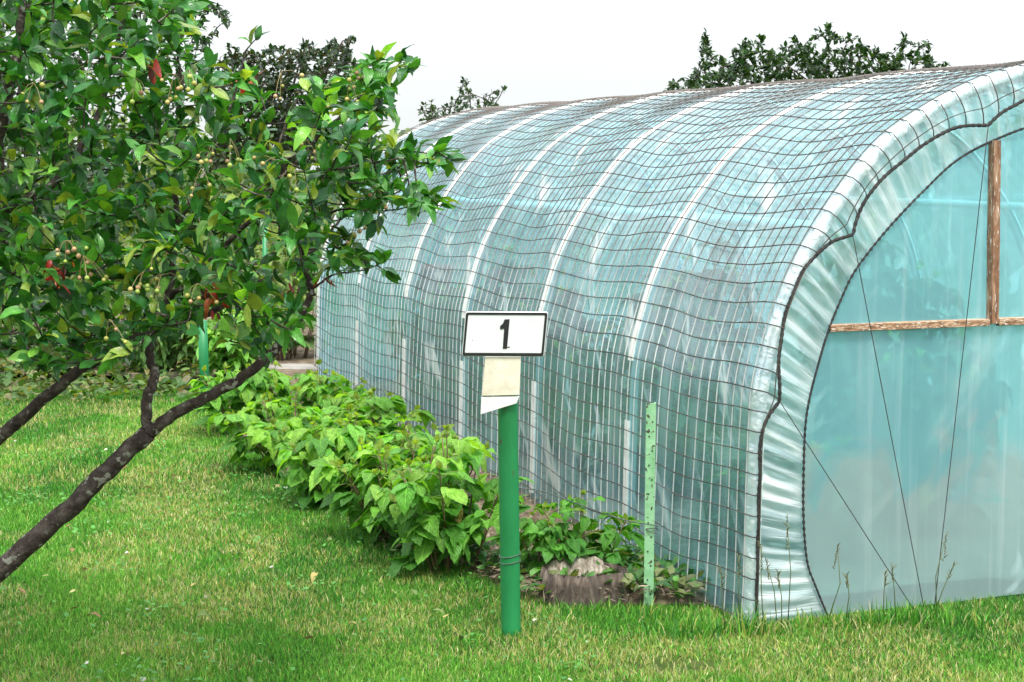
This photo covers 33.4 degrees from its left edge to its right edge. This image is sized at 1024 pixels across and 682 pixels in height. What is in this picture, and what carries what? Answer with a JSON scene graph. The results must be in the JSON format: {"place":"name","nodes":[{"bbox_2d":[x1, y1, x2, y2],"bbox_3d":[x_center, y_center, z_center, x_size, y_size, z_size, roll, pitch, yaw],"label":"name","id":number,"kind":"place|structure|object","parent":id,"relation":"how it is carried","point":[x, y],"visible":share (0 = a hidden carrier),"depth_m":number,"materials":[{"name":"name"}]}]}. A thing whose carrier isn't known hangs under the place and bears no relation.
{"place":"outdoors","nodes":[
{"label":"outdoors","id":0,"kind":"place"},
{"bbox_2d":[0,308,804,377],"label":"garden soil","id":1,"kind":"structure","parent":0,"point":[299,358],"depth_m":14.16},
{"bbox_2d":[0,207,46,341],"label":"shrub","id":2,"kind":"object","parent":1,"relation":"on","point":[4,286],"visible":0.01,"depth_m":13.51,"materials":[{"name":"plant"}]},
{"bbox_2d":[2,280,111,375],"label":"shrub","id":3,"kind":"object","parent":1,"relation":"on","point":[35,337],"visible":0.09,"depth_m":12.19,"materials":[{"name":"plant"}]},
{"bbox_2d":[0,0,232,246],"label":"plum tree","id":4,"kind":"object","parent":1,"relation":"on","point":[222,13],"visible":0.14,"depth_m":12.26,"materials":[{"name":"green plant"}]},
{"bbox_2d":[67,217,196,322],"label":"shrub","id":5,"kind":"object","parent":1,"relation":"on","point":[125,311],"visible":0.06,"depth_m":13.51,"materials":[{"name":"plant"}]},
{"bbox_2d":[123,298,211,379],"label":"shrub","id":6,"kind":"object","parent":1,"relation":"on","point":[174,351],"visible":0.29,"depth_m":11.93,"materials":[{"name":"plant"}]},
{"bbox_2d":[208,35,358,297],"bbox_3d":[-1.892,-1.192,13.955,1.368,2.601,1.506,0,6,0],"label":"plum tree","id":7,"kind":"object","parent":1,"relation":"on","point":[320,70],"visible":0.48,"depth_m":13.56,"materials":[{"name":"green plant"}]},
{"bbox_2d":[233,211,342,360],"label":"shrub","id":8,"kind":"object","parent":1,"relation":"on","point":[309,339],"visible":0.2,"depth_m":13.15,"materials":[{"name":"plant"}]},
{"bbox_2d":[320,176,454,322],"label":"shrub","id":9,"kind":"object","parent":1,"relation":"on","point":[375,307],"visible":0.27,"depth_m":16.13,"materials":[{"name":"plant"}]},
{"bbox_2d":[416,76,510,312],"bbox_3d":[-0.482,-1.225,15.461,0.960,2.349,1.463,0,6,0],"label":"orchard tree","id":10,"kind":"object","parent":1,"relation":"on","point":[433,109],"visible":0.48,"depth_m":15.27,"materials":[{"name":"green plant"}]},
{"bbox_2d":[0,170,1023,681],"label":"ground","id":11,"kind":"structure","parent":0,"point":[972,588],"depth_m":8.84,"materials":[{"name":"green plant"}]},
{"bbox_2d":[127,371,192,382],"bbox_3d":[-2.458,0.254,11.918,0.441,0.070,0.060,-2,6,-18],"label":"edging board","id":12,"kind":"object","parent":11,"relation":"on","point":[132,375],"visible":0.23,"depth_m":11.91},
{"bbox_2d":[0,0,466,582],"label":"crab apple tree","id":13,"kind":"object","parent":11,"relation":"on","point":[366,90],"visible":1,"depth_m":4.25,"materials":[{"name":"green plant"}]},
{"bbox_2d":[269,363,335,369],"bbox_3d":[-1.573,0.198,12.517,0.622,0.072,0.318,0,6,0],"label":"garden stone","id":14,"kind":"object","parent":11,"relation":"on","point":[296,366],"visible":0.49,"depth_m":12.46,"materials":[{"name":"beige stone"}]},
{"bbox_2d":[0,340,713,598],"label":"weeds","id":15,"kind":"object","parent":11,"relation":"on","point":[629,556],"visible":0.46,"depth_m":10.83,"materials":[{"name":"green plant"}]},
{"bbox_2d":[193,368,741,603],"bbox_3d":[-0.717,0.565,9.164,1.253,0.076,7.178,-2,6,-20],"label":"soil bed","id":16,"kind":"object","parent":11,"relation":"on","point":[660,597],"visible":0.05,"depth_m":6.74,"materials":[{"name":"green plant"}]},
{"bbox_2d":[198,320,208,392],"bbox_3d":[-1.929,0.160,10.686,0.068,0.580,0.060,0,6,0],"label":"garden stake","id":17,"kind":"object","parent":16,"relation":"on","point":[203,348],"visible":0.47,"depth_m":10.65,"materials":[{"name":"green paint"}]},
{"bbox_2d":[185,300,287,380],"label":"shrub","id":18,"kind":"object","parent":16,"relation":"on","point":[223,352],"visible":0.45,"depth_m":11.60,"materials":[{"name":"plant"}]},
{"bbox_2d":[188,359,293,436],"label":"raspberry bush","id":19,"kind":"object","parent":16,"relation":"on","point":[257,384],"visible":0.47,"depth_m":9.58,"materials":[{"name":"green plant"}]},
{"bbox_2d":[262,227,268,368],"bbox_3d":[-1.731,-0.258,11.980,0.039,1.136,0.036,0,6,0],"label":"garden stake","id":20,"kind":"object","parent":16,"relation":"on","point":[264,246],"visible":0.01,"depth_m":11.92,"materials":[{"name":"green paint"}]},
{"bbox_2d":[205,385,346,478],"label":"raspberry bush","id":21,"kind":"object","parent":16,"relation":"on","point":[278,428],"visible":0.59,"depth_m":8.50,"materials":[{"name":"green plant"}]},
{"bbox_2d":[260,359,369,420],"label":"raspberry bush","id":22,"kind":"object","parent":16,"relation":"on","point":[319,391],"visible":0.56,"depth_m":9.81,"materials":[{"name":"green plant"}]},
{"bbox_2d":[274,412,400,509],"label":"raspberry bush","id":23,"kind":"object","parent":16,"relation":"on","point":[344,434],"visible":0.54,"depth_m":7.59,"materials":[{"name":"green plant"}]},
{"bbox_2d":[19,391,706,681],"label":"leaf litter","id":24,"kind":"object","parent":16,"relation":"on","point":[313,574],"visible":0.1,"depth_m":6.25,"materials":[{"name":"green plant"}]},
{"bbox_2d":[313,387,436,449],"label":"raspberry bush","id":25,"kind":"object","parent":16,"relation":"on","point":[374,408],"visible":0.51,"depth_m":8.75,"materials":[{"name":"green plant"}]},
{"bbox_2d":[308,431,471,551],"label":"raspberry bush","id":26,"kind":"object","parent":16,"relation":"on","point":[375,467],"visible":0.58,"depth_m":6.94,"materials":[{"name":"green plant"}]},
{"bbox_2d":[375,423,497,498],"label":"raspberry bush","id":27,"kind":"object","parent":16,"relation":"on","point":[404,438],"visible":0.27,"depth_m":7.54,"materials":[{"name":"green plant"}]},
{"bbox_2d":[364,424,534,581],"bbox_3d":[-0.236,0.608,6.485,0.652,0.595,0.581,0,6,0],"label":"raspberry bush","id":28,"kind":"object","parent":16,"relation":"on","point":[454,524],"visible":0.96,"depth_m":6.37,"materials":[{"name":"green plant"}]},
{"bbox_2d":[519,509,578,575],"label":"raspberry bush","id":29,"kind":"object","parent":16,"relation":"on","point":[524,539],"visible":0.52,"depth_m":6.23,"materials":[{"name":"green plant"}]},
{"bbox_2d":[519,489,644,568],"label":"raspberry bush","id":30,"kind":"object","parent":16,"relation":"on","point":[607,535],"visible":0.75,"depth_m":6.26,"materials":[{"name":"green plant"}]},
{"bbox_2d":[536,555,633,608],"bbox_3d":[0.260,0.873,6.097,0.368,0.175,0.319,0,6,0],"label":"tree stump","id":31,"kind":"object","parent":16,"relation":"on","point":[586,589],"visible":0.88,"depth_m":5.99,"materials":[{"name":"brown wood"}]},
{"bbox_2d":[644,402,655,604],"bbox_3d":[0.482,0.581,5.985,0.037,0.736,0.031,0,6,0],"label":"garden stake","id":32,"kind":"object","parent":16,"relation":"on","point":[649,493],"visible":0.98,"depth_m":5.97,"materials":[{"name":"green paint"}]},
{"bbox_2d":[519,487,657,533],"bbox_3d":[0.252,0.576,5.795,0.648,0.247,0.057,-5,8,-38],"label":"tie wire","id":33,"kind":"object","parent":32,"relation":"attached to","point":[598,511],"visible":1,"depth_m":5.87,"materials":[{"name":"grey metal"}]},
{"bbox_2d":[462,311,547,637],"bbox_3d":[-0.023,0.457,5.555,0.276,1.116,0.089,0,6,0],"label":"number sign","id":34,"kind":"object","parent":11,"relation":"on","point":[503,343],"visible":0.98,"depth_m":5.49,"materials":[{"name":"green metal"}]},
{"bbox_2d":[4,108,1020,277],"bbox_3d":[2.975,-2.092,24.082,38.279,2.476,3.848,0,6,0],"label":"hedge","id":35,"kind":"object","parent":11,"relation":"on","point":[237,192],"visible":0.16,"depth_m":22.77,"materials":[{"name":"green plant"}]},
{"bbox_2d":[316,64,1023,624],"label":"polytunnel","id":36,"kind":"structure","parent":11,"relation":"on","point":[986,474],"depth_m":5.92,"materials":[{"name":"plastic"}]},
{"bbox_2d":[314,60,1023,625],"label":"netting","id":37,"kind":"object","parent":36,"relation":"on","point":[728,90],"visible":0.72,"depth_m":7.31,"materials":[{"name":"black plastic"}]},
{"bbox_2d":[438,513,1022,642],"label":"tall grass","id":38,"kind":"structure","parent":11,"relation":"on","point":[742,626],"depth_m":5.68,"materials":[{"name":"green plant"}]},
{"bbox_2d":[652,21,951,175],"bbox_3d":[3.798,-1.802,17.910,4.862,3.031,1.543,0,6,0],"label":"orchard tree","id":39,"kind":"object","parent":11,"relation":"on","point":[741,66],"visible":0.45,"depth_m":17.57,"materials":[{"name":"green plant"}]},
{"bbox_2d":[4,0,1023,169],"label":"sky","id":40,"kind":"structure","parent":0,"point":[541,50],"materials":[{"name":"white"}]},
{"bbox_2d":[350,371,980,598],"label":"tunnel floor","id":41,"kind":"structure","parent":0,"point":[973,569],"depth_m":7.55,"materials":[{"name":"teal plastic"}]},
{"bbox_2d":[381,277,482,403],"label":"tunnel plant","id":42,"kind":"object","parent":41,"relation":"on","point":[394,340],"visible":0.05,"depth_m":10.98,"materials":[{"name":"plant"}]},
{"bbox_2d":[419,264,453,409],"bbox_3d":[-0.429,-0.003,10.278,0.280,0.912,0.301,0,6,0],"label":"flower pot","id":43,"kind":"object","parent":41,"relation":"on","point":[431,285],"visible":0.34,"depth_m":10.17,"materials":[{"name":"plastic"}]},
{"bbox_2d":[411,245,564,424],"bbox_3d":[-0.144,-0.014,9.741,0.874,1.076,0.647,-3,7,-26],"label":"tunnel plant","id":44,"kind":"object","parent":41,"relation":"on","point":[475,307],"visible":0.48,"depth_m":9.62,"materials":[{"name":"plant"}]},
{"bbox_2d":[480,268,624,457],"bbox_3d":[0.201,0.116,8.812,0.735,0.983,0.908,-5,8,-37],"label":"tunnel plant","id":45,"kind":"object","parent":41,"relation":"on","point":[572,334],"visible":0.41,"depth_m":8.71,"materials":[{"name":"plant"}]},
{"bbox_2d":[542,274,751,501],"bbox_3d":[0.637,0.203,7.718,0.933,1.026,0.791,3,7,29],"label":"tunnel plant","id":46,"kind":"object","parent":41,"relation":"on","point":[684,388],"visible":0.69,"depth_m":7.56,"materials":[{"name":"plant"}]},
{"bbox_2d":[693,435,848,555],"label":"tunnel plant","id":47,"kind":"object","parent":41,"relation":"on","point":[840,457],"visible":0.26,"depth_m":6.47,"materials":[{"name":"plant"}]},
{"bbox_2d":[821,347,957,529],"bbox_3d":[1.674,0.369,7.099,0.726,0.873,0.919,0,6,0],"label":"tunnel plant","id":48,"kind":"object","parent":41,"relation":"on","point":[922,372],"visible":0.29,"depth_m":6.92,"materials":[{"name":"plant"}]},
{"bbox_2d":[617,224,764,435],"bbox_3d":[1.013,-0.086,9.526,0.822,1.216,0.973,3,7,24],"label":"tunnel plant","id":49,"kind":"object","parent":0,"point":[702,285],"visible":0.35,"depth_m":9.39,"materials":[{"name":"plant"}]},
{"bbox_2d":[794,232,965,454],"bbox_3d":[1.813,-0.002,8.435,0.958,1.283,0.889,0,6,0],"label":"tunnel plant","id":50,"kind":"object","parent":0,"point":[920,339],"visible":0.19,"depth_m":8.19,"materials":[{"name":"plant"}]}
]}

